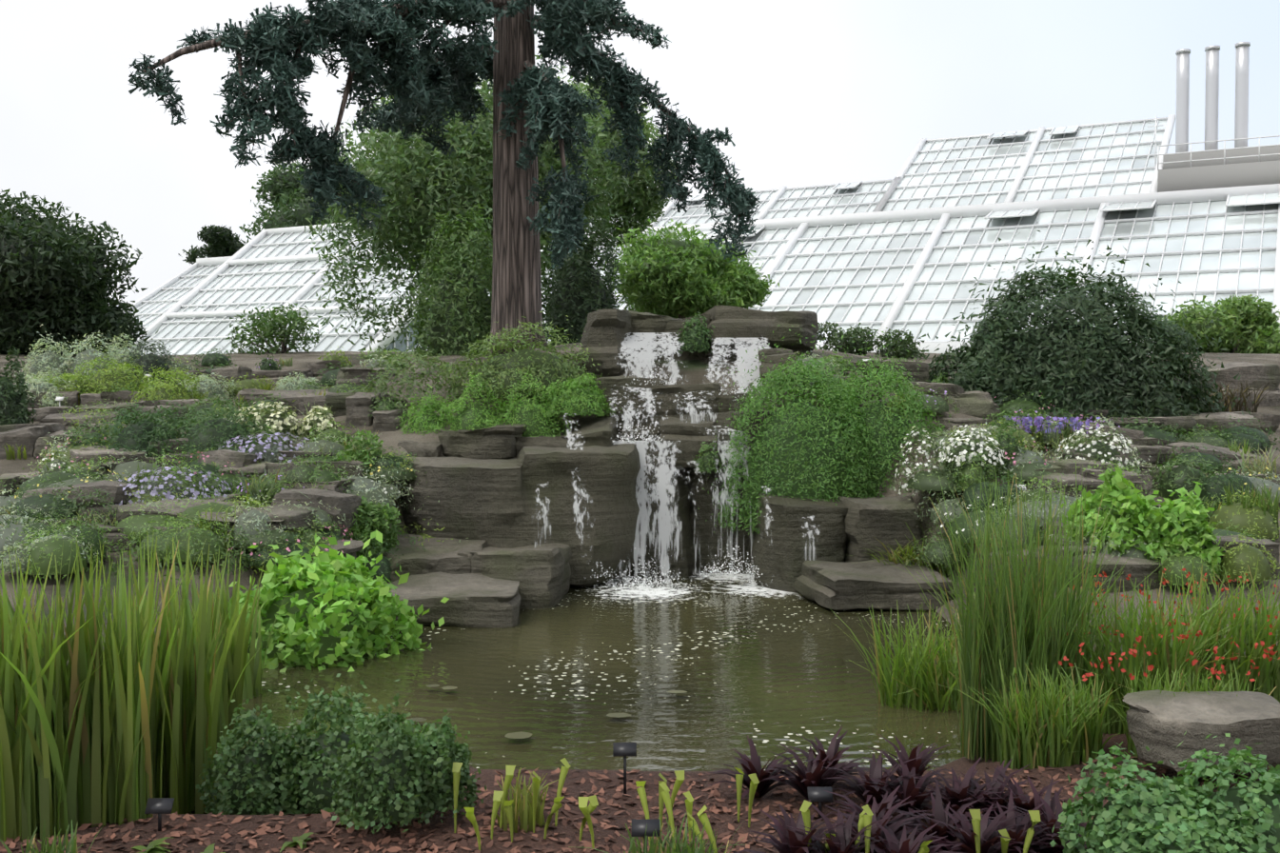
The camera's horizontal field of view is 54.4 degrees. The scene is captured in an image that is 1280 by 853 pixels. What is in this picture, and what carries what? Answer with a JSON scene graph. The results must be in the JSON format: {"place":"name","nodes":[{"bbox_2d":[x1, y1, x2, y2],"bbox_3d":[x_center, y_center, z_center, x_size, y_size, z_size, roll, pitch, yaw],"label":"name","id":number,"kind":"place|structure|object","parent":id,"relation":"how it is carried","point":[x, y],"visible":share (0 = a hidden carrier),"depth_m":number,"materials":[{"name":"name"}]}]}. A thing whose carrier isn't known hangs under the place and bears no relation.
{"place":"outdoors","nodes":[
{"label":"outdoors","id":0,"kind":"place"},
{"bbox_2d":[386,308,430,352],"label":"glasshouse gable glass","id":1,"kind":"object","parent":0,"point":[400,347],"depth_m":56.35,"materials":[{"name":"glass"}]},
{"bbox_2d":[189,571,964,813],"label":"pond water","id":2,"kind":"structure","parent":0,"point":[567,673],"depth_m":8.43,"materials":[{"name":"liquid"}]},
{"bbox_2d":[407,634,728,738],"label":"pond stones","id":3,"kind":"object","parent":2,"relation":"on","point":[519,735],"visible":0.9,"depth_m":7.45,"materials":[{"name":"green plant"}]},
{"bbox_2d":[531,332,819,583],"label":"waterfall sheets","id":4,"kind":"object","parent":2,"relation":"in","point":[663,476],"visible":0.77,"depth_m":13.13,"materials":[{"name":"liquid"}]},
{"bbox_2d":[590,352,771,591],"bbox_3d":[0.391,0.407,13.166,2.339,2.494,1.945,0,2,-1],"label":"waterfall spray","id":5,"kind":"object","parent":2,"relation":"on","point":[669,580],"visible":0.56,"depth_m":12.60,"materials":[{"name":"white liquid"}]},
{"bbox_2d":[0,342,1279,852],"bbox_3d":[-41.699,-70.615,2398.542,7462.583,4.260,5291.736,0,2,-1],"label":"ground","id":6,"kind":"structure","parent":0,"point":[693,371],"depth_m":5.65,"materials":[{"name":"brown soil"}]},
{"bbox_2d":[127,0,761,355],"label":"pine tree","id":7,"kind":"object","parent":6,"relation":"on","point":[434,81],"depth_m":16.74,"materials":[{"name":"green plant"}]},
{"bbox_2d":[144,742,833,852],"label":"plant label signs","id":8,"kind":"object","parent":6,"relation":"on","point":[159,806],"visible":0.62,"depth_m":4.88,"materials":[{"name":"black plastic"}]},
{"bbox_2d":[55,358,1052,534],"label":"white plant labels","id":9,"kind":"object","parent":6,"relation":"on","point":[59,399],"visible":0.06,"depth_m":15.85,"materials":[{"name":"white plastic"}]},
{"bbox_2d":[0,755,1269,852],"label":"mulch chips","id":10,"kind":"object","parent":6,"relation":"on","point":[263,828],"visible":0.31,"depth_m":4.92,"materials":[{"name":"brown wood"}]},
{"bbox_2d":[30,139,1246,556],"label":"tree trunks","id":11,"kind":"object","parent":6,"relation":"on","point":[485,265],"visible":0.04,"depth_m":22.84,"materials":[{"name":"brown plant"}]},
{"bbox_2d":[0,49,1279,852],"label":"foliage","id":12,"kind":"object","parent":6,"relation":"on","point":[1076,355],"depth_m":10.34,"materials":[{"name":"green plant"}]},
{"bbox_2d":[0,305,1279,772],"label":"garden rock","id":13,"kind":"object","parent":6,"relation":"on","point":[497,568],"visible":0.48,"depth_m":12.31,"materials":[{"name":"stone"}]},
{"bbox_2d":[14,357,1279,681],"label":"flowers","id":14,"kind":"object","parent":6,"relation":"on","point":[949,449],"visible":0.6,"depth_m":12.09,"materials":[{"name":"white plant"}]},
{"bbox_2d":[123,114,1279,354],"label":"white glasshouse frames","id":15,"kind":"structure","parent":6,"relation":"on","point":[801,225],"depth_m":56.78,"materials":[{"name":"white metal"}]},
{"bbox_2d":[129,119,1279,354],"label":"glasshouse roof glass","id":16,"kind":"object","parent":15,"relation":"in","point":[1226,280],"visible":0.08,"depth_m":53.85,"materials":[{"name":"glass"}]},
{"bbox_2d":[616,314,847,592],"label":"wet garden rocks","id":17,"kind":"object","parent":6,"relation":"on","point":[779,560],"visible":0.12,"depth_m":13.22,"materials":[{"name":"grey stone"}]},
{"bbox_2d":[452,757,1040,852],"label":"pitcher plants","id":18,"kind":"object","parent":6,"relation":"on","point":[864,820],"visible":0.96,"depth_m":4.76,"materials":[{"name":"green plant"}]},
{"bbox_2d":[0,0,1279,319],"label":"sky","id":19,"kind":"structure","parent":0,"point":[808,92],"materials":[{"name":"white"}]},
{"bbox_2d":[1175,41,1250,152],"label":"chimney stacks","id":20,"kind":"object","parent":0,"point":[1241,111],"visible":0.75,"depth_m":59.79,"materials":[{"name":"silver metal"}]}
]}

